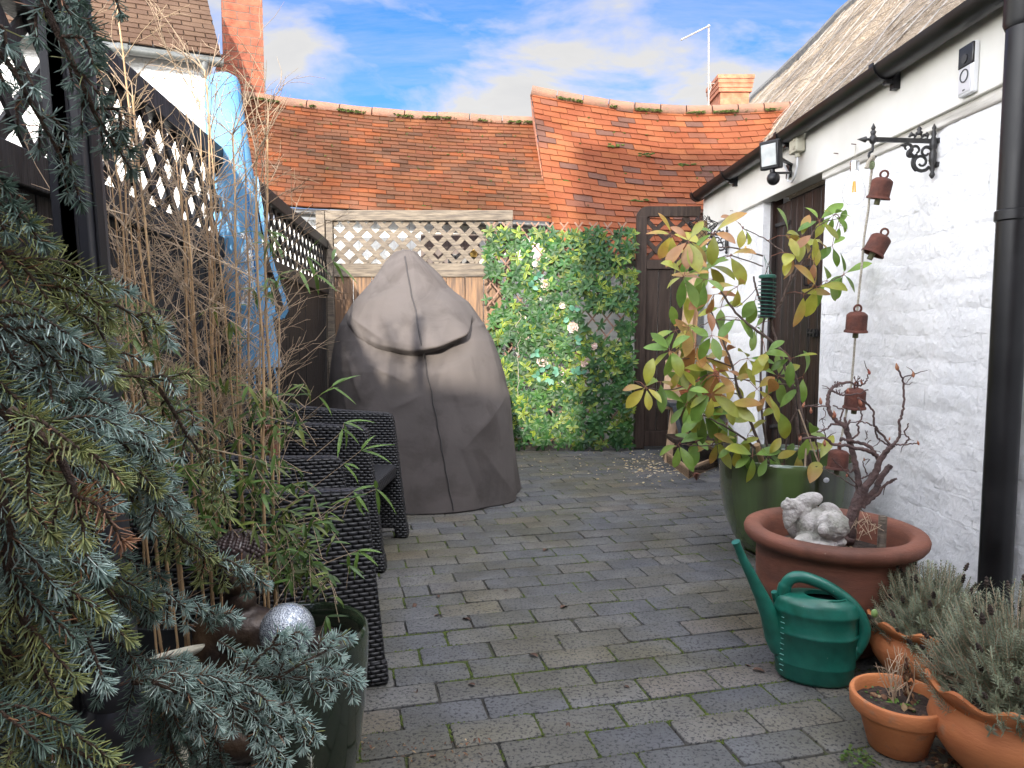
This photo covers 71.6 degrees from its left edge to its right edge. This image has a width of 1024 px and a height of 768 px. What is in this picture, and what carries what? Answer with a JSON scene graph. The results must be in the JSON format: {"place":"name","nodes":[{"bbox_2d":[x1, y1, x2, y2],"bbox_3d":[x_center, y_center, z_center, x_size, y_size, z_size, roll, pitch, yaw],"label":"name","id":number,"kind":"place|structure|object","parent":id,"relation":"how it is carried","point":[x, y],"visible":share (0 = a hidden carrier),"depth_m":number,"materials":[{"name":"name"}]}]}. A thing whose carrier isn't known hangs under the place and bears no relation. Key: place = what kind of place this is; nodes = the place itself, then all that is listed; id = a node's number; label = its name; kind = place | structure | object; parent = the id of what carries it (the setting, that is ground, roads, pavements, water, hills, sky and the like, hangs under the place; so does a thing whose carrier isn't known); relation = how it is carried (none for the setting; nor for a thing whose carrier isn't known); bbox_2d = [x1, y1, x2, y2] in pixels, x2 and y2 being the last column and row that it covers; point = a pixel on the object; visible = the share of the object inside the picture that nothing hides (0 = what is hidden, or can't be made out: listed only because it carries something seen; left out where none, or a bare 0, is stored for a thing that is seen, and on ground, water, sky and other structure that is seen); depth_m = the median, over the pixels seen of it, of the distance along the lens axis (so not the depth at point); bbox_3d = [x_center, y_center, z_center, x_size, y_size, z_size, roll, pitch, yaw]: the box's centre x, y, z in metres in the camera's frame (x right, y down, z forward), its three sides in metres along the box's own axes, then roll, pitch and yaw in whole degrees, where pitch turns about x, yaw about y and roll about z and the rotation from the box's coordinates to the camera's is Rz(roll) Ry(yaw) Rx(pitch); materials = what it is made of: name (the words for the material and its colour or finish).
{"place":"outdoors","nodes":[
{"label":"outdoors","id":0,"kind":"place"},
{"bbox_2d":[52,441,962,767],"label":"paving","id":1,"kind":"structure","parent":0,"point":[836,729],"depth_m":2.29,"materials":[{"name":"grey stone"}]},
{"bbox_2d":[34,0,165,767],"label":"lamp post","id":2,"kind":"object","parent":1,"relation":"on","point":[87,233],"visible":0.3,"depth_m":1.07,"materials":[{"name":"black metal"}]},
{"bbox_2d":[0,0,235,767],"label":"lattice fence","id":3,"kind":"object","parent":1,"relation":"on","point":[24,169],"visible":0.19,"depth_m":2.07,"materials":[{"name":"black wood"}]},
{"bbox_2d":[149,644,204,766],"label":"cream dish","id":4,"kind":"object","parent":1,"relation":"on","point":[195,649],"visible":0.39,"depth_m":1.37,"materials":[{"name":"ceramic"}]},
{"bbox_2d":[0,0,367,767],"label":"blue spruce","id":5,"kind":"object","parent":1,"relation":"on","point":[36,402],"visible":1,"depth_m":0.77,"materials":[{"name":"green plant"}]},
{"bbox_2d":[137,604,262,730],"bbox_3d":[-0.858,0.716,1.920,0.410,0.280,0.410,0,4,0],"label":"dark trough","id":6,"kind":"object","parent":1,"relation":"on","point":[167,636],"visible":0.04,"depth_m":1.72,"materials":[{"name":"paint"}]},
{"bbox_2d":[2,2,282,745],"bbox_3d":[-0.852,-0.104,1.651,0.693,1.924,0.735,0,4,0],"label":"bamboo plant","id":7,"kind":"object","parent":6,"relation":"in","point":[189,473],"visible":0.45,"depth_m":1.59,"materials":[{"name":"brown plant"}]},
{"bbox_2d":[105,0,395,634],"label":"bamboo plant","id":8,"kind":"object","parent":6,"relation":"in","point":[283,556],"visible":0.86,"depth_m":1.68,"materials":[{"name":"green plant"}]},
{"bbox_2d":[166,748,249,767],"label":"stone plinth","id":9,"kind":"structure","parent":1,"relation":"on","point":[236,766],"depth_m":1.47,"materials":[{"name":"grey stone"}]},
{"bbox_2d":[171,529,270,764],"bbox_3d":[-0.590,0.558,1.517,0.277,0.483,0.198,0,4,0],"label":"seated statue","id":10,"kind":"object","parent":9,"relation":"on","point":[253,613],"visible":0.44,"depth_m":1.49,"materials":[{"name":"metal"}]},
{"bbox_2d":[204,72,288,417],"bbox_3d":[-1.047,-0.253,2.988,0.419,2.049,0.404,0,4,0],"label":"closed parasol","id":11,"kind":"object","parent":1,"relation":"on","point":[227,105],"visible":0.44,"depth_m":2.89,"materials":[{"name":"blue fabric"}]},
{"bbox_2d":[238,367,256,388],"bbox_3d":[-1.241,-0.122,3.300,0.090,1.740,0.090,0,4,0],"label":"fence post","id":12,"kind":"object","parent":1,"relation":"on","point":[246,378],"depth_m":3.27,"materials":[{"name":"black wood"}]},
{"bbox_2d":[127,450,388,685],"bbox_3d":[-0.781,0.497,2.142,0.704,0.682,0.610,-2,5,-20],"label":"wicker armchair","id":13,"kind":"object","parent":1,"relation":"on","point":[360,594],"visible":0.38,"depth_m":1.94,"materials":[{"name":"black wicker"}]},
{"bbox_2d":[264,424,277,455],"bbox_3d":[-0.939,0.325,2.783,0.058,0.329,0.058,0,4,0],"label":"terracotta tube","id":14,"kind":"object","parent":1,"relation":"on","point":[275,445],"visible":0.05,"depth_m":2.75,"materials":[{"name":"brown ceramic"}]},
{"bbox_2d":[254,176,328,415],"bbox_3d":[-1.399,-0.234,4.671,0.060,1.715,2.551,-1,4,-7],"label":"lattice fence","id":15,"kind":"object","parent":1,"relation":"on","point":[314,371],"visible":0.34,"depth_m":4.72,"materials":[{"name":"black wood"}]},
{"bbox_2d":[227,602,368,767],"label":"glazed pot","id":16,"kind":"object","parent":1,"relation":"on","point":[342,720],"visible":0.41,"depth_m":1.47,"materials":[{"name":"green ceramic"}]},
{"bbox_2d":[258,602,325,655],"bbox_3d":[-0.459,0.511,1.466,0.122,0.119,0.112,-4,6,-40],"label":"glass ball","id":17,"kind":"object","parent":16,"relation":"in","point":[283,615],"visible":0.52,"depth_m":1.43,"materials":[{"name":"mirror"}]},
{"bbox_2d":[306,753,314,767],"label":"seedling","id":18,"kind":"object","parent":1,"relation":"on","point":[310,758],"visible":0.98,"depth_m":1.25,"materials":[{"name":"green plant"}]},
{"bbox_2d":[222,387,408,571],"bbox_3d":[-0.863,0.396,3.185,0.704,0.725,0.549,0,4,3],"label":"wicker armchair","id":19,"kind":"object","parent":1,"relation":"on","point":[386,475],"visible":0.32,"depth_m":2.96,"materials":[{"name":"black wicker"}]},
{"bbox_2d":[316,211,328,385],"bbox_3d":[-1.573,-0.439,5.921,0.072,1.972,0.075,0,4,0],"label":"fence post","id":20,"kind":"object","parent":1,"relation":"on","point":[320,219],"visible":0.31,"depth_m":5.83,"materials":[{"name":"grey wood"}]},
{"bbox_2d":[325,210,512,388],"bbox_3d":[-0.763,-0.441,5.924,1.542,1.977,0.070,0,4,0],"label":"lattice fence","id":21,"kind":"object","parent":1,"relation":"on","point":[465,281],"visible":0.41,"depth_m":5.86,"materials":[{"name":"brown wood"}]},
{"bbox_2d":[327,250,520,514],"bbox_3d":[-0.546,-0.072,4.326,1.211,1.477,1.140,0,4,0],"label":"covered egg chair","id":22,"kind":"object","parent":1,"relation":"on","point":[414,348],"visible":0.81,"depth_m":3.90,"materials":[{"name":"beige fabric"}]},
{"bbox_2d":[481,222,640,451],"bbox_3d":[0.394,-0.365,5.785,1.312,1.900,0.121,0,4,0],"label":"leaf screen","id":23,"kind":"object","parent":1,"relation":"on","point":[541,327],"visible":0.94,"depth_m":5.77,"materials":[{"name":"plant"}]},
{"bbox_2d":[531,449,705,488],"bbox_3d":[0.821,0.602,5.208,1.514,0.005,1.466,0,4,0],"label":"bird food","id":24,"kind":"object","parent":1,"relation":"on","point":[640,469],"visible":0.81,"depth_m":5.12,"materials":[{"name":"beige food"}]},
{"bbox_2d":[356,446,953,767],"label":"joint moss","id":25,"kind":"object","parent":1,"relation":"on","point":[668,722],"visible":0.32,"depth_m":2.11,"materials":[{"name":"green plant"}]},
{"bbox_2d":[361,737,961,767],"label":"leaf litter","id":26,"kind":"object","parent":1,"relation":"on","point":[937,760],"visible":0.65,"depth_m":1.65,"materials":[{"name":"brown plant"}]},
{"bbox_2d":[664,410,675,462],"bbox_3d":[1.212,0.418,5.423,0.066,0.529,0.234,3,5,30],"label":"wooden batten","id":27,"kind":"object","parent":1,"relation":"on","point":[672,428],"visible":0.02,"depth_m":5.41,"materials":[{"name":"brown wood"}]},
{"bbox_2d":[663,443,717,478],"bbox_3d":[1.380,0.553,5.400,0.430,0.075,1.250,0,4,0],"label":"wooden tray","id":28,"kind":"object","parent":1,"relation":"on","point":[703,465],"visible":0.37,"depth_m":5.08,"materials":[{"name":"brown wood"}]},
{"bbox_2d":[656,399,727,467],"bbox_3d":[1.395,0.358,5.345,0.512,0.478,0.644,0,4,0],"label":"step stool","id":29,"kind":"object","parent":1,"relation":"on","point":[672,438],"visible":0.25,"depth_m":5.11,"materials":[{"name":"paint"}]},
{"bbox_2d":[663,360,680,409],"bbox_3d":[1.219,0.008,5.366,0.179,0.381,0.127,0,4,0],"label":"pale board","id":30,"kind":"object","parent":29,"relation":"on","point":[667,378],"visible":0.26,"depth_m":5.35,"materials":[{"name":"brown wood"}]},
{"bbox_2d":[675,274,698,433],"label":"leaning planks","id":31,"kind":"object","parent":29,"relation":"on","point":[694,320],"visible":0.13,"depth_m":5.63,"materials":[{"name":"beige wood"}]},
{"bbox_2d":[677,353,719,399],"bbox_3d":[1.391,-0.056,5.311,0.321,0.351,0.321,0,4,0],"label":"wicker basket","id":32,"kind":"object","parent":29,"relation":"on","point":[683,391],"visible":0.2,"depth_m":5.22,"materials":[{"name":"orange wicker"}]},
{"bbox_2d":[692,473,700,480],"bbox_3d":[1.211,0.609,4.666,0.060,0.051,0.060,1,5,17],"label":"pine cone","id":33,"kind":"object","parent":1,"relation":"on","point":[696,475],"visible":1,"depth_m":4.67,"materials":[{"name":"brown plant"}]},
{"bbox_2d":[719,444,857,552],"bbox_3d":[1.235,0.536,3.210,0.582,0.442,0.582,0,4,0],"label":"glazed pot","id":34,"kind":"object","parent":1,"relation":"on","point":[773,485],"visible":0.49,"depth_m":2.99,"materials":[{"name":"green ceramic"}]},
{"bbox_2d":[623,203,871,482],"bbox_3d":[1.044,-0.157,3.011,1.154,1.241,0.521,-1,4,-7],"label":"leafy shrub","id":35,"kind":"object","parent":34,"relation":"on","point":[697,256],"visible":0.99,"depth_m":2.98,"materials":[{"name":"green plant"}]},
{"bbox_2d":[757,257,775,317],"bbox_3d":[1.099,-0.420,3.057,0.076,0.268,0.076,0,4,0],"label":"spiral feeder","id":36,"kind":"object","parent":35,"relation":"hanging from","point":[767,295],"visible":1,"depth_m":3.04,"materials":[{"name":"green metal"}]},
{"bbox_2d":[754,442,763,462],"bbox_3d":[1.071,0.313,3.063,0.025,0.130,0.102,4,6,42],"label":"bamboo stake","id":37,"kind":"object","parent":34,"relation":"in","point":[757,450],"visible":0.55,"depth_m":3.04,"materials":[{"name":"wood"}]},
{"bbox_2d":[798,410,818,465],"bbox_3d":[1.256,0.239,2.992,0.098,0.263,0.037,0,4,0],"label":"thin cane","id":38,"kind":"object","parent":34,"relation":"in","point":[805,457],"visible":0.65,"depth_m":2.99,"materials":[{"name":"brown wood"}]},
{"bbox_2d":[731,539,870,687],"bbox_3d":[0.815,0.645,2.030,0.380,0.404,0.159,0,4,0],"label":"watering can","id":39,"kind":"object","parent":1,"relation":"on","point":[820,636],"visible":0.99,"depth_m":1.99,"materials":[{"name":"green plastic"}]},
{"bbox_2d":[744,506,931,659],"bbox_3d":[1.030,0.640,2.291,0.546,0.374,0.546,0,4,0],"label":"terracotta pot","id":40,"kind":"object","parent":1,"relation":"on","point":[858,572],"visible":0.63,"depth_m":2.10,"materials":[{"name":"ceramic"}]},
{"bbox_2d":[781,492,849,546],"bbox_3d":[0.962,0.430,2.241,0.200,0.177,0.206,3,5,32],"label":"stone cherub","id":41,"kind":"object","parent":40,"relation":"in","point":[806,518],"visible":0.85,"depth_m":2.21},
{"bbox_2d":[788,361,927,547],"bbox_3d":[1.046,0.244,2.263,0.404,0.636,0.345,4,6,41],"label":"bare shrub","id":42,"kind":"object","parent":40,"relation":"on","point":[863,498],"visible":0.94,"depth_m":2.26,"materials":[{"name":"brown plant"}]},
{"bbox_2d":[877,515,886,547],"bbox_3d":[1.168,0.488,2.244,0.026,0.144,0.026,-2,5,-22],"label":"wooden stake","id":43,"kind":"object","parent":40,"relation":"in","point":[881,534],"visible":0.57,"depth_m":2.23,"materials":[{"name":"grey wood"}]},
{"bbox_2d":[839,744,874,767],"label":"weed","id":44,"kind":"object","parent":1,"relation":"on","point":[859,760],"visible":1,"depth_m":1.65,"materials":[{"name":"green plant"}]},
{"bbox_2d":[849,673,938,761],"bbox_3d":[0.925,0.806,1.701,0.217,0.133,0.217,0,4,0],"label":"terracotta pot","id":45,"kind":"object","parent":1,"relation":"on","point":[899,733],"visible":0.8,"depth_m":1.65,"materials":[{"name":"ceramic"}]},
{"bbox_2d":[865,645,926,715],"bbox_3d":[0.919,0.709,1.696,0.197,0.141,0.158,0,4,0],"label":"dying plant","id":46,"kind":"object","parent":45,"relation":"in","point":[906,686],"visible":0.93,"depth_m":1.71,"materials":[{"name":"brown plant"}]},
{"bbox_2d":[866,609,948,684],"bbox_3d":[1.131,0.717,2.015,0.359,0.263,0.287,0,4,0],"label":"scalloped pot","id":47,"kind":"object","parent":1,"relation":"on","point":[880,645],"visible":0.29,"depth_m":1.95,"materials":[{"name":"orange ceramic"}]},
{"bbox_2d":[868,559,994,658],"bbox_3d":[1.186,0.615,2.012,0.370,0.248,0.351,0,4,0],"label":"lavender","id":48,"kind":"object","parent":47,"relation":"in","point":[919,601],"visible":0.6,"depth_m":1.97,"materials":[{"name":"green plant"}]},
{"bbox_2d":[924,655,1023,767],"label":"scalloped pot","id":49,"kind":"object","parent":1,"relation":"on","point":[964,740],"visible":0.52,"depth_m":1.52,"materials":[{"name":"orange ceramic"}]},
{"bbox_2d":[912,574,1023,741],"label":"lavender","id":50,"kind":"object","parent":49,"relation":"in","point":[985,660],"visible":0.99,"depth_m":1.56,"materials":[{"name":"green plant"}]},
{"bbox_2d":[208,0,846,219],"label":"sky","id":51,"kind":"structure","parent":0,"point":[486,57],"materials":[{"name":"blue"}]},
{"label":"ground","id":52,"kind":"structure","parent":0,"visible":0},
{"bbox_2d":[0,0,223,229],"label":"neighbour house","id":53,"kind":"structure","parent":52,"relation":"on","point":[195,27],"depth_m":6.05,"materials":[{"name":"white paint"}]},
{"bbox_2d":[216,0,264,93],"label":"chimney stack","id":54,"kind":"object","parent":53,"relation":"attached to","point":[240,18],"visible":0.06,"depth_m":7.13,"materials":[{"name":"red brick"}]},
{"bbox_2d":[242,91,551,438],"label":"outbuilding","id":55,"kind":"structure","parent":52,"relation":"on","point":[363,158],"depth_m":6.62,"materials":[{"name":"tile"}]},
{"bbox_2d":[421,234,478,282],"bbox_3d":[-0.552,-0.436,6.363,0.524,1.800,0.134,0,4,0],"label":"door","id":56,"kind":"structure","parent":55,"relation":"in","point":[429,245],"depth_m":6.33,"materials":[{"name":"white paint"}]},
{"bbox_2d":[530,86,792,440],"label":"outbuilding","id":57,"kind":"structure","parent":52,"relation":"on","point":[602,161],"depth_m":6.78,"materials":[{"name":"orange tile"}]},
{"bbox_2d":[706,74,754,104],"bbox_3d":[2.746,-3.055,9.018,0.452,1.517,0.548,0,4,0],"label":"brick chimney","id":58,"kind":"object","parent":57,"relation":"on","point":[726,89],"visible":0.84,"depth_m":8.73,"materials":[{"name":"brick"}]},
{"bbox_2d":[680,24,714,104],"bbox_3d":[2.150,-3.746,8.311,0.083,1.161,0.918,4,6,39],"label":"tv aerial","id":59,"kind":"object","parent":58,"relation":"attached to","point":[709,83],"visible":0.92,"depth_m":8.61,"materials":[{"name":"grey metal"}]},
{"bbox_2d":[701,0,1023,621],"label":"white cottage","id":60,"kind":"structure","parent":52,"relation":"on","point":[925,299],"depth_m":2.96,"materials":[{"name":"paint"}]},
{"bbox_2d":[633,206,700,448],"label":"garden gate","id":61,"kind":"structure","parent":60,"relation":"attached to","point":[655,278],"depth_m":5.86,"materials":[{"name":"brown wood"}]},
{"bbox_2d":[708,226,727,253],"bbox_3d":[1.452,-1.055,5.202,0.287,0.210,0.030,0,4,-1],"label":"scroll bracket","id":62,"kind":"object","parent":60,"relation":"attached to","point":[721,242],"visible":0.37,"depth_m":5.20,"materials":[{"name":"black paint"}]},
{"bbox_2d":[687,215,717,245],"bbox_3d":[1.366,-1.058,4.989,0.195,0.202,0.376,2,5,28],"label":"suet feeder","id":63,"kind":"object","parent":62,"relation":"hanging from","point":[700,234],"visible":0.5,"depth_m":4.86,"materials":[{"name":"black metal"}]},
{"bbox_2d":[738,228,752,261],"bbox_3d":[1.516,-0.923,4.643,0.093,0.254,0.187,0,4,5],"label":"hanging bulb","id":64,"kind":"object","parent":60,"relation":"hanging from","point":[747,256],"visible":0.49,"depth_m":4.57,"materials":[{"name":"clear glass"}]},
{"bbox_2d":[759,139,792,184],"bbox_3d":[1.490,-1.191,3.908,0.365,0.237,0.119,-4,6,-45],"label":"security light","id":65,"kind":"object","parent":60,"relation":"attached to","point":[772,159],"visible":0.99,"depth_m":3.78,"materials":[{"name":"black plastic"}]},
{"bbox_2d":[783,133,804,182],"bbox_3d":[1.553,-1.241,3.930,0.066,0.241,0.188,-1,4,-9],"label":"junction box","id":66,"kind":"object","parent":60,"relation":"attached to","point":[796,146],"visible":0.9,"depth_m":3.87,"materials":[{"name":"white plastic"}]},
{"bbox_2d":[764,184,824,445],"bbox_3d":[1.727,-0.240,4.250,0.167,1.830,1.043,0,4,0],"label":"plank door","id":67,"kind":"structure","parent":60,"relation":"attached to","point":[801,335],"depth_m":4.22,"materials":[{"name":"black paint"}]},
{"bbox_2d":[689,0,1003,201],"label":"gutter","id":68,"kind":"object","parent":60,"relation":"attached to","point":[944,29],"visible":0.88,"depth_m":2.94,"materials":[{"name":"black plastic"}]},
{"bbox_2d":[842,146,865,204],"bbox_3d":[1.537,-0.953,3.222,0.097,0.295,0.198,1,4,8],"label":"hanging bulb","id":69,"kind":"object","parent":60,"relation":"hanging from","point":[854,191],"visible":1,"depth_m":3.15,"materials":[{"name":"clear glass"}]},
{"bbox_2d":[857,123,939,178],"bbox_3d":[1.483,-0.896,2.731,0.320,0.210,0.030,0,4,-1],"label":"scroll bracket","id":70,"kind":"object","parent":60,"relation":"attached to","point":[932,142],"visible":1,"depth_m":2.73,"materials":[{"name":"black metal"}]},
{"bbox_2d":[840,155,875,442],"bbox_3d":[1.346,-0.316,2.766,0.102,1.132,0.035,0,4,0],"label":"bell rope","id":71,"kind":"object","parent":70,"relation":"hanging from","point":[870,164],"visible":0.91,"depth_m":2.75,"materials":[{"name":"beige fabric"}]},
{"bbox_2d":[825,442,848,475],"bbox_3d":[1.291,0.296,2.810,0.087,0.132,0.087,6,0,10],"label":"rusty bell","id":72,"kind":"object","parent":71,"relation":"hanging from","point":[839,456],"visible":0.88,"depth_m":2.78,"materials":[{"name":"metal"}]},
{"bbox_2d":[842,382,866,413],"bbox_3d":[1.348,0.052,2.790,0.087,0.132,0.087,-10,15,-39],"label":"rusty bell","id":73,"kind":"object","parent":71,"relation":"hanging from","point":[851,403],"visible":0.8,"depth_m":2.77,"materials":[{"name":"metal"}]},
{"bbox_2d":[844,304,867,337],"bbox_3d":[1.343,-0.245,2.768,0.087,0.132,0.087,0,10,0],"label":"rusty bell","id":74,"kind":"object","parent":71,"relation":"hanging from","point":[856,323],"visible":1,"depth_m":2.74,"materials":[{"name":"metal"}]},
{"bbox_2d":[861,228,890,260],"bbox_3d":[1.415,-0.542,2.745,0.087,0.132,0.087,26,9,-2],"label":"rusty bell","id":75,"kind":"object","parent":71,"relation":"hanging from","point":[877,245],"visible":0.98,"depth_m":2.72,"materials":[{"name":"metal"}]},
{"bbox_2d":[866,170,892,204],"bbox_3d":[1.417,-0.756,2.728,0.087,0.132,0.087,11,14,11],"label":"rusty bell","id":76,"kind":"object","parent":71,"relation":"hanging from","point":[880,188],"visible":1,"depth_m":2.70,"materials":[{"name":"metal"}]},
{"bbox_2d":[958,40,979,97],"bbox_3d":[1.601,-1.104,2.493,0.031,0.175,0.080,0,4,0],"label":"video doorbell","id":77,"kind":"object","parent":60,"relation":"attached to","point":[968,63],"visible":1,"depth_m":2.47,"materials":[{"name":"white plastic"}]},
{"bbox_2d":[977,0,1023,621],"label":"downpipe","id":78,"kind":"object","parent":60,"relation":"attached to","point":[1005,380],"visible":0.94,"depth_m":2.23,"materials":[{"name":"black plastic"}]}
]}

